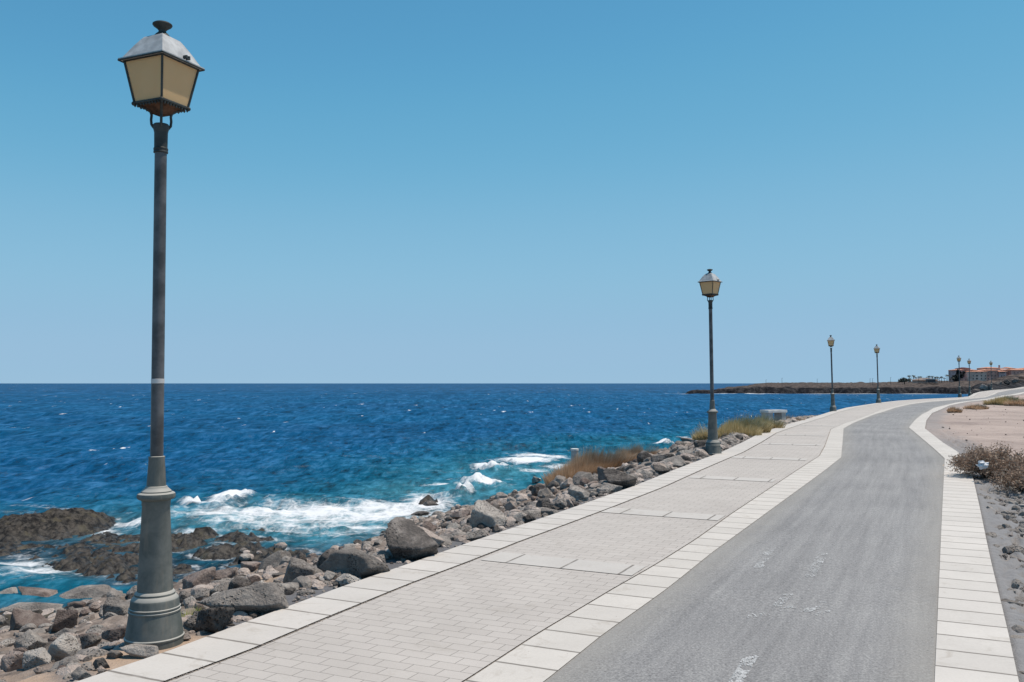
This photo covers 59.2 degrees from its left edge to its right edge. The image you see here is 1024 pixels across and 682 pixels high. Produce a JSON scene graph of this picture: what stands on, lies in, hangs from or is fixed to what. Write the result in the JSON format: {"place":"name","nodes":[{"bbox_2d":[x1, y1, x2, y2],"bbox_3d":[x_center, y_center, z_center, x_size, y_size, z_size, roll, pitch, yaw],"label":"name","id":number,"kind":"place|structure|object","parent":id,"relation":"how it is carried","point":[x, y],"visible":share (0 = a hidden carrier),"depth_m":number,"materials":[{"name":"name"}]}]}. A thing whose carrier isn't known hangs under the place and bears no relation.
{"place":"outdoors","nodes":[
{"label":"outdoors","id":0,"kind":"place"},
{"bbox_2d":[0,419,804,681],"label":"shore ground","id":1,"kind":"structure","parent":0,"point":[83,558],"depth_m":23.90,"materials":[{"name":"soil"}]},
{"bbox_2d":[0,587,17,593],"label":"boulder","id":2,"kind":"object","parent":1,"relation":"on","point":[12,590],"visible":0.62,"depth_m":19.30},
{"bbox_2d":[0,650,23,671],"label":"boulder","id":3,"kind":"object","parent":1,"relation":"on","point":[12,660],"visible":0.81,"depth_m":6.81,"materials":[{"name":"stone"}]},
{"bbox_2d":[9,607,51,630],"bbox_3d":[-6.544,3.853,12.221,0.619,0.339,0.413,9,1,7],"label":"boulder","id":4,"kind":"object","parent":1,"relation":"on","point":[20,618],"visible":0.63,"depth_m":12.18,"materials":[{"name":"stone"}]},
{"bbox_2d":[15,629,47,649],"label":"boulder","id":5,"kind":"object","parent":1,"relation":"on","point":[29,639],"visible":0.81,"depth_m":8.85,"materials":[{"name":"stone"}]},
{"bbox_2d":[0,602,62,611],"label":"boulder","id":6,"kind":"object","parent":1,"relation":"on","point":[33,606],"visible":0.69,"depth_m":18.12,"materials":[{"name":"stone"}]},
{"bbox_2d":[22,647,50,670],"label":"boulder","id":7,"kind":"object","parent":1,"relation":"on","point":[32,658],"visible":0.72,"depth_m":6.50,"materials":[{"name":"stone"}]},
{"bbox_2d":[33,666,42,673],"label":"rock","id":8,"kind":"object","parent":1,"relation":"on","point":[37,670],"visible":0.87,"depth_m":5.89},
{"bbox_2d":[47,633,80,661],"bbox_3d":[-3.364,2.323,6.738,0.259,0.255,0.185,3,6,1],"label":"boulder","id":9,"kind":"object","parent":1,"relation":"on","point":[62,646],"visible":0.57,"depth_m":6.68,"materials":[{"name":"stone"}]},
{"bbox_2d":[50,628,77,636],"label":"boulder","id":10,"kind":"object","parent":1,"relation":"on","point":[60,632],"visible":0.52,"depth_m":10.08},
{"bbox_2d":[51,609,77,632],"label":"boulder","id":11,"kind":"object","parent":1,"relation":"on","point":[65,619],"visible":0.75,"depth_m":11.18,"materials":[{"name":"stone"}]},
{"bbox_2d":[67,601,85,607],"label":"rock","id":12,"kind":"object","parent":1,"relation":"on","point":[77,604],"visible":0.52,"depth_m":15.40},
{"bbox_2d":[71,666,91,680],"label":"boulder","id":13,"kind":"object","parent":1,"relation":"on","point":[79,673],"visible":0.95,"depth_m":4.99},
{"bbox_2d":[80,609,91,615],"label":"rock","id":14,"kind":"object","parent":1,"relation":"on","point":[84,612],"visible":0.86,"depth_m":13.87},
{"bbox_2d":[59,584,115,598],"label":"boulder","id":15,"kind":"object","parent":1,"relation":"on","point":[87,591],"visible":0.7,"depth_m":19.27,"materials":[{"name":"stone"}]},
{"bbox_2d":[80,633,101,648],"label":"rock","id":16,"kind":"object","parent":1,"relation":"on","point":[90,640],"visible":0.88,"depth_m":7.37,"materials":[{"name":"stone"}]},
{"bbox_2d":[89,601,100,611],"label":"boulder","id":17,"kind":"object","parent":1,"relation":"on","point":[94,606],"visible":0.99,"depth_m":14.14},
{"bbox_2d":[93,657,109,668],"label":"boulder","id":18,"kind":"object","parent":1,"relation":"on","point":[98,662],"visible":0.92,"depth_m":5.19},
{"bbox_2d":[101,625,125,641],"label":"boulder","id":19,"kind":"object","parent":1,"relation":"on","point":[114,634],"visible":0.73,"depth_m":7.27,"materials":[{"name":"stone"}]},
{"bbox_2d":[106,650,122,658],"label":"boulder","id":20,"kind":"object","parent":1,"relation":"on","point":[113,654],"visible":1,"depth_m":5.38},
{"bbox_2d":[103,597,129,615],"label":"boulder","id":21,"kind":"object","parent":1,"relation":"on","point":[117,606],"visible":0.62,"depth_m":10.99,"materials":[{"name":"stone"}]},
{"bbox_2d":[126,585,136,595],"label":"boulder","id":22,"kind":"object","parent":1,"relation":"on","point":[133,589],"visible":0.41,"depth_m":14.98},
{"bbox_2d":[120,644,158,657],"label":"boulder","id":23,"kind":"object","parent":1,"relation":"on","point":[140,651],"visible":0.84,"depth_m":5.38,"materials":[{"name":"stone"}]},
{"bbox_2d":[117,20,204,649],"bbox_3d":[-2.270,0.017,5.785,0.382,4.207,0.380,-1,-3,23],"label":"street lamp","id":24,"kind":"object","parent":1,"relation":"on","point":[163,68],"visible":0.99,"depth_m":5.73,"materials":[{"name":"metal"}]},
{"bbox_2d":[178,590,190,602],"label":"rock","id":25,"kind":"object","parent":1,"relation":"on","point":[183,594],"visible":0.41,"depth_m":10.46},
{"bbox_2d":[183,596,196,607],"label":"rock","id":26,"kind":"object","parent":1,"relation":"on","point":[186,601],"visible":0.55,"depth_m":9.80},
{"bbox_2d":[184,612,197,628],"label":"boulder","id":27,"kind":"object","parent":1,"relation":"on","point":[190,621],"visible":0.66,"depth_m":5.98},
{"bbox_2d":[182,567,215,588],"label":"boulder","id":28,"kind":"object","parent":1,"relation":"on","point":[204,576],"visible":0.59,"depth_m":13.61,"materials":[{"name":"stone"}]},
{"bbox_2d":[194,588,211,600],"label":"rock","id":29,"kind":"object","parent":1,"relation":"on","point":[200,594],"visible":0.6,"depth_m":10.09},
{"bbox_2d":[193,607,234,631],"bbox_3d":[-1.998,1.849,5.992,0.302,0.216,0.225,-5,5,5],"label":"boulder","id":30,"kind":"object","parent":1,"relation":"on","point":[214,619],"visible":0.94,"depth_m":5.92,"materials":[{"name":"stone"}]},
{"bbox_2d":[210,581,228,593],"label":"boulder","id":31,"kind":"object","parent":1,"relation":"on","point":[223,586],"visible":0.48,"depth_m":10.09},
{"bbox_2d":[214,567,237,580],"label":"boulder","id":32,"kind":"object","parent":1,"relation":"on","point":[227,573],"visible":0.43,"depth_m":13.94,"materials":[{"name":"stone"}]},
{"bbox_2d":[229,576,251,589],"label":"boulder","id":33,"kind":"object","parent":1,"relation":"on","point":[238,582],"visible":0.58,"depth_m":10.07,"materials":[{"name":"stone"}]},
{"bbox_2d":[197,582,288,613],"bbox_3d":[-1.923,1.848,6.457,0.681,0.243,0.309,-2,-3,1],"label":"boulder","id":34,"kind":"object","parent":1,"relation":"on","point":[267,597],"visible":0.88,"depth_m":6.35,"materials":[{"name":"stone"}]},
{"bbox_2d":[241,561,260,570],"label":"boulder","id":35,"kind":"object","parent":1,"relation":"on","point":[252,565],"visible":0.64,"depth_m":16.14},
{"bbox_2d":[248,575,260,582],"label":"rock","id":36,"kind":"object","parent":1,"relation":"on","point":[253,578],"visible":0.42,"depth_m":10.63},
{"bbox_2d":[258,550,291,569],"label":"boulder","id":37,"kind":"object","parent":1,"relation":"on","point":[273,560],"visible":0.48,"depth_m":15.72,"materials":[{"name":"stone"}]},
{"bbox_2d":[296,552,306,561],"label":"boulder","id":38,"kind":"object","parent":1,"relation":"on","point":[302,556],"visible":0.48,"depth_m":14.62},
{"bbox_2d":[283,557,323,582],"bbox_3d":[-2.082,2.320,9.041,0.418,0.286,0.337,3,-7,-11],"label":"boulder","id":39,"kind":"object","parent":1,"relation":"on","point":[296,567],"visible":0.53,"depth_m":8.92,"materials":[{"name":"stone"}]},
{"bbox_2d":[316,548,336,571],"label":"boulder","id":40,"kind":"object","parent":1,"relation":"on","point":[325,555],"visible":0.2,"depth_m":10.40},
{"bbox_2d":[323,570,334,580],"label":"rock","id":41,"kind":"object","parent":1,"relation":"on","point":[328,575],"visible":0.89,"depth_m":7.43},
{"bbox_2d":[335,573,360,586],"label":"boulder","id":42,"kind":"object","parent":1,"relation":"on","point":[344,579],"visible":0.75,"depth_m":7.22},
{"bbox_2d":[320,546,389,578],"bbox_3d":[-1.321,1.892,7.614,0.613,0.269,0.351,7,-4,9],"label":"boulder","id":43,"kind":"object","parent":1,"relation":"on","point":[353,561],"visible":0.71,"depth_m":7.51,"materials":[{"name":"stone"}]},
{"bbox_2d":[377,550,389,559],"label":"rock","id":44,"kind":"object","parent":1,"relation":"on","point":[386,555],"visible":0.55,"depth_m":8.28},
{"bbox_2d":[0,415,817,681],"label":"grey rubble","id":45,"kind":"object","parent":1,"relation":"on","point":[301,582],"visible":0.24,"depth_m":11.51,"materials":[{"name":"stone"}]},
{"bbox_2d":[385,517,438,559],"bbox_3d":[-0.926,1.877,8.345,0.524,0.395,0.447,9,-2,2],"label":"boulder","id":46,"kind":"object","parent":1,"relation":"on","point":[407,539],"visible":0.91,"depth_m":8.22,"materials":[{"name":"stone"}]},
{"bbox_2d":[411,511,428,514],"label":"boulder","id":47,"kind":"object","parent":1,"relation":"on","point":[419,512],"visible":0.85,"depth_m":31.39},
{"bbox_2d":[420,521,436,530],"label":"rock","id":48,"kind":"object","parent":1,"relation":"on","point":[428,525],"visible":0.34,"depth_m":14.76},
{"bbox_2d":[423,501,438,505],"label":"boulder","id":49,"kind":"object","parent":1,"relation":"on","point":[429,503],"visible":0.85,"depth_m":33.74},
{"bbox_2d":[418,526,444,545],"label":"boulder","id":50,"kind":"object","parent":1,"relation":"on","point":[437,539],"visible":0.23,"depth_m":8.84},
{"bbox_2d":[447,522,461,528],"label":"rock","id":51,"kind":"object","parent":1,"relation":"on","point":[455,525],"visible":0.44,"depth_m":11.87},
{"bbox_2d":[450,509,469,519],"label":"boulder","id":52,"kind":"object","parent":1,"relation":"on","point":[456,515],"visible":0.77,"depth_m":22.73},
{"bbox_2d":[464,529,486,540],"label":"boulder","id":53,"kind":"object","parent":1,"relation":"on","point":[475,535],"visible":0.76,"depth_m":9.18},
{"bbox_2d":[470,500,506,527],"bbox_3d":[-0.262,1.946,10.013,0.440,0.316,0.355,5,7,12],"label":"boulder","id":54,"kind":"object","parent":1,"relation":"on","point":[488,514],"visible":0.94,"depth_m":9.90,"materials":[{"name":"stone"}]},
{"bbox_2d":[504,500,517,510],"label":"boulder","id":55,"kind":"object","parent":1,"relation":"on","point":[509,505],"visible":0.62,"depth_m":15.29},
{"bbox_2d":[512,512,525,521],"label":"boulder","id":56,"kind":"object","parent":1,"relation":"on","point":[518,516],"visible":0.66,"depth_m":10.25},
{"bbox_2d":[522,514,535,522],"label":"boulder","id":57,"kind":"object","parent":1,"relation":"on","point":[528,518],"visible":0.7,"depth_m":10.22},
{"bbox_2d":[531,486,539,495],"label":"boulder","id":58,"kind":"object","parent":1,"relation":"on","point":[535,490],"visible":0.92,"depth_m":22.97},
{"bbox_2d":[537,488,551,497],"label":"boulder","id":59,"kind":"object","parent":1,"relation":"on","point":[541,492],"visible":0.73,"depth_m":22.31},
{"bbox_2d":[536,497,555,509],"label":"boulder","id":60,"kind":"object","parent":1,"relation":"on","point":[545,502],"visible":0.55,"depth_m":11.10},
{"bbox_2d":[541,508,557,514],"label":"boulder","id":61,"kind":"object","parent":1,"relation":"on","point":[549,511],"visible":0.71,"depth_m":10.72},
{"bbox_2d":[547,480,558,489],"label":"boulder","id":62,"kind":"object","parent":1,"relation":"on","point":[552,483],"visible":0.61,"depth_m":24.96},
{"bbox_2d":[554,475,566,485],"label":"rock","id":63,"kind":"object","parent":1,"relation":"on","point":[559,479],"visible":0.49,"depth_m":25.50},
{"bbox_2d":[555,498,566,508],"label":"rock","id":64,"kind":"object","parent":1,"relation":"on","point":[561,502],"visible":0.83,"depth_m":11.26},
{"bbox_2d":[562,477,573,486],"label":"boulder","id":65,"kind":"object","parent":1,"relation":"on","point":[568,482],"visible":0.73,"depth_m":22.93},
{"bbox_2d":[571,448,578,461],"bbox_3d":[1.980,3.872,28.450,0.252,0.950,0.252,0,-3,0],"label":"stone post","id":66,"kind":"object","parent":1,"relation":"on","point":[574,451],"visible":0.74,"depth_m":28.37,"materials":[{"name":"concrete"}]},
{"bbox_2d":[568,484,589,498],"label":"boulder","id":67,"kind":"object","parent":1,"relation":"on","point":[578,491],"visible":0.77,"depth_m":12.01,"materials":[{"name":"stone"}]},
{"bbox_2d":[572,471,594,484],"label":"boulder","id":68,"kind":"object","parent":1,"relation":"on","point":[578,476],"visible":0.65,"depth_m":22.29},
{"bbox_2d":[579,478,590,485],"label":"rock","id":69,"kind":"object","parent":1,"relation":"on","point":[583,481],"visible":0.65,"depth_m":21.99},
{"bbox_2d":[541,445,638,487],"bbox_3d":[2.295,3.748,26.937,3.011,1.490,2.528,0,-3,0],"label":"dry grass clump","id":70,"kind":"object","parent":1,"relation":"on","point":[591,462],"visible":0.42,"depth_m":26.41,"materials":[{"name":"plant"}]},
{"bbox_2d":[597,466,605,480],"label":"boulder","id":71,"kind":"object","parent":1,"relation":"on","point":[600,470],"visible":0.1,"depth_m":15.79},
{"bbox_2d":[600,483,622,492],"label":"boulder","id":72,"kind":"object","parent":1,"relation":"on","point":[614,488],"visible":0.62,"depth_m":12.89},
{"bbox_2d":[603,468,636,488],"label":"boulder","id":73,"kind":"object","parent":1,"relation":"on","point":[619,478],"visible":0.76,"depth_m":13.22,"materials":[{"name":"stone"}]},
{"bbox_2d":[624,464,636,471],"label":"rock","id":74,"kind":"object","parent":1,"relation":"on","point":[628,467],"visible":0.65,"depth_m":21.89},
{"bbox_2d":[605,441,662,458],"bbox_3d":[3.510,3.604,28.136,2.267,1.115,2.247,0,-3,0],"label":"dry grass clump","id":75,"kind":"object","parent":1,"relation":"on","point":[635,450],"visible":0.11,"depth_m":27.87,"materials":[{"name":"plant"}]},
{"bbox_2d":[637,451,651,462],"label":"rock","id":76,"kind":"object","parent":1,"relation":"on","point":[642,456],"visible":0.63,"depth_m":23.63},
{"bbox_2d":[653,464,669,473],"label":"boulder","id":77,"kind":"object","parent":1,"relation":"on","point":[659,469],"visible":0.8,"depth_m":15.10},
{"bbox_2d":[650,454,674,461],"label":"boulder","id":78,"kind":"object","parent":1,"relation":"on","point":[658,458],"visible":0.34,"depth_m":16.60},
{"bbox_2d":[662,455,686,467],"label":"boulder","id":79,"kind":"object","parent":1,"relation":"on","point":[677,461],"visible":0.67,"depth_m":16.18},
{"bbox_2d":[675,449,692,455],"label":"rock","id":80,"kind":"object","parent":1,"relation":"on","point":[682,451],"visible":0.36,"depth_m":18.02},
{"bbox_2d":[693,439,707,447],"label":"rock","id":81,"kind":"object","parent":1,"relation":"on","point":[699,443],"visible":0.5,"depth_m":21.73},
{"bbox_2d":[698,269,721,455],"bbox_3d":[4.132,0.528,18.655,0.376,4.064,0.375,-3,-4,42],"label":"street lamp","id":82,"kind":"object","parent":1,"relation":"on","point":[709,282],"visible":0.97,"depth_m":18.60,"materials":[{"name":"grey metal"}]},
{"bbox_2d":[690,412,773,439],"bbox_3d":[6.459,2.411,25.888,2.427,0.957,2.908,0,-3,0],"label":"green grass clump","id":83,"kind":"object","parent":1,"relation":"on","point":[747,426],"visible":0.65,"depth_m":25.67,"materials":[{"name":"plant"}]},
{"bbox_2d":[753,413,786,427],"bbox_3d":[8.037,2.651,29.253,1.583,0.782,2.980,0,-3,0],"label":"green grass clump","id":84,"kind":"object","parent":1,"relation":"on","point":[777,424],"visible":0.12,"depth_m":28.91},
{"bbox_2d":[760,410,786,420],"bbox_3d":[9.680,2.774,33.344,0.950,0.450,0.450,1,-3,-28],"label":"bench","id":85,"kind":"object","parent":1,"relation":"on","point":[780,414],"visible":0.75,"depth_m":33.25,"materials":[{"name":"concrete"}]},
{"bbox_2d":[827,335,836,411],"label":"street lamp","id":86,"kind":"object","parent":1,"relation":"on","point":[830,340],"visible":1,"depth_m":45.21,"materials":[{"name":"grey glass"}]},
{"bbox_2d":[873,344,880,402],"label":"street lamp","id":87,"kind":"object","parent":1,"relation":"on","point":[876,348],"visible":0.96,"depth_m":58.70,"materials":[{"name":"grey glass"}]},
{"bbox_2d":[957,355,961,396],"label":"street lamp","id":88,"kind":"object","parent":1,"relation":"on","point":[959,360],"visible":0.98,"depth_m":84.28,"materials":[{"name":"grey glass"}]},
{"bbox_2d":[967,359,971,395],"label":"street lamp","id":89,"kind":"object","parent":1,"relation":"on","point":[969,363],"visible":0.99,"depth_m":95.47,"materials":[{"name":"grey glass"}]},
{"bbox_2d":[0,383,967,611],"bbox_3d":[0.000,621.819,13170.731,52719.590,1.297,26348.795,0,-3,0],"label":"water","id":90,"kind":"structure","parent":0,"point":[318,468],"depth_m":66.18,"materials":[{"name":"blue liquid"}]},
{"bbox_2d":[18,586,57,596],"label":"boulder","id":91,"kind":"object","parent":90,"relation":"in","point":[40,592],"visible":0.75,"depth_m":19.18,"materials":[{"name":"stone"}]},
{"bbox_2d":[0,0,1023,382],"label":"sky","id":92,"kind":"structure","parent":0,"point":[359,191],"materials":[{"name":"blue"}]},
{"bbox_2d":[77,387,1022,681],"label":"kerb paving","id":93,"kind":"structure","parent":0,"point":[215,647],"depth_m":6.84,"materials":[{"name":"concrete"}]},
{"bbox_2d":[163,436,770,681],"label":"joint debris","id":94,"kind":"object","parent":93,"relation":"on","point":[434,575],"visible":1,"depth_m":7.21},
{"bbox_2d":[164,387,1023,681],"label":"paved path","id":95,"kind":"structure","parent":0,"point":[461,623],"depth_m":6.73,"materials":[{"name":"concrete"}]},
{"bbox_2d":[482,425,832,574],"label":"cross paving","id":96,"kind":"structure","parent":0,"point":[578,564],"depth_m":8.12,"materials":[{"name":"concrete"}]},
{"bbox_2d":[464,388,1021,681],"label":"paving","id":97,"kind":"structure","parent":0,"point":[544,655],"depth_m":6.71,"materials":[{"name":"concrete"}]},
{"bbox_2d":[544,388,1023,681],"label":"asphalt lane","id":98,"kind":"structure","parent":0,"point":[864,511],"depth_m":6.86,"materials":[{"name":"asphalt"}]},
{"bbox_2d":[728,550,830,681],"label":"lane marking","id":99,"kind":"object","parent":98,"relation":"on","point":[740,670],"visible":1,"depth_m":6.24,"materials":[{"name":"paint"}]},
{"bbox_2d":[685,380,988,393],"bbox_3d":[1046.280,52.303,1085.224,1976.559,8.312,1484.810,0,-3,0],"label":"headland terrain","id":100,"kind":"structure","parent":0,"point":[946,387],"depth_m":399.17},
{"bbox_2d":[898,377,910,383],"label":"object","id":101,"kind":"object","parent":100,"relation":"on","point":[904,379],"visible":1,"depth_m":478.99,"materials":[{"name":"green plant"}]},
{"bbox_2d":[912,378,937,382],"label":"villa","id":102,"kind":"object","parent":100,"relation":"on","point":[920,380],"visible":0.68,"depth_m":496.42,"materials":[{"name":"paint"}]},
{"bbox_2d":[909,392,1023,681],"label":"edge paving","id":103,"kind":"structure","parent":0,"point":[973,643],"depth_m":6.76,"materials":[{"name":"concrete"}]},
{"bbox_2d":[925,394,1023,681],"bbox_3d":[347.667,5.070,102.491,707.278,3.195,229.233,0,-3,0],"label":"sand ground","id":104,"kind":"structure","parent":0,"point":[993,424],"depth_m":14.20,"materials":[{"name":"sand"}]},
{"bbox_2d":[947,406,962,412],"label":"brown grass tuft","id":105,"kind":"object","parent":104,"relation":"on","point":[953,410],"visible":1,"depth_m":44.44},
{"bbox_2d":[962,404,989,408],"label":"brown grass tuft","id":106,"kind":"object","parent":104,"relation":"on","point":[976,406],"visible":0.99,"depth_m":49.20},
{"bbox_2d":[930,405,1023,561],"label":"ground pebbles","id":107,"kind":"object","parent":104,"relation":"on","point":[1019,560],"visible":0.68,"depth_m":22.20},
{"bbox_2d":[943,441,1023,479],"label":"dry shrub","id":108,"kind":"object","parent":104,"relation":"on","point":[998,459],"visible":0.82,"depth_m":14.26,"materials":[{"name":"plant"}]},
{"bbox_2d":[976,460,988,469],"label":"plastic litter","id":109,"kind":"object","parent":108,"relation":"in","point":[982,464],"visible":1,"depth_m":13.70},
{"bbox_2d":[962,453,1023,674],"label":"gravel","id":110,"kind":"object","parent":104,"relation":"on","point":[1010,549],"visible":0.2,"depth_m":9.76,"materials":[{"name":"gravel"}]},
{"bbox_2d":[983,395,1020,404],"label":"brown grass tuft","id":111,"kind":"object","parent":104,"relation":"on","point":[998,400],"visible":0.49,"depth_m":56.34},
{"bbox_2d":[989,461,1023,492],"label":"dry shrub","id":112,"kind":"object","parent":104,"relation":"on","point":[1015,480],"visible":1,"depth_m":12.92,"materials":[{"name":"plant"}]},
{"bbox_2d":[1002,399,1023,405],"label":"brown grass tuft","id":113,"kind":"object","parent":104,"relation":"on","point":[1015,403],"visible":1,"depth_m":54.72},
{"bbox_2d":[948,365,1023,381],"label":"hotel","id":114,"kind":"structure","parent":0,"point":[982,374],"depth_m":521.27,"materials":[{"name":"grey paint"}]},
{"bbox_2d":[971,372,1023,393],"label":"hillside terrain","id":115,"kind":"structure","parent":0,"point":[1004,385],"depth_m":148.33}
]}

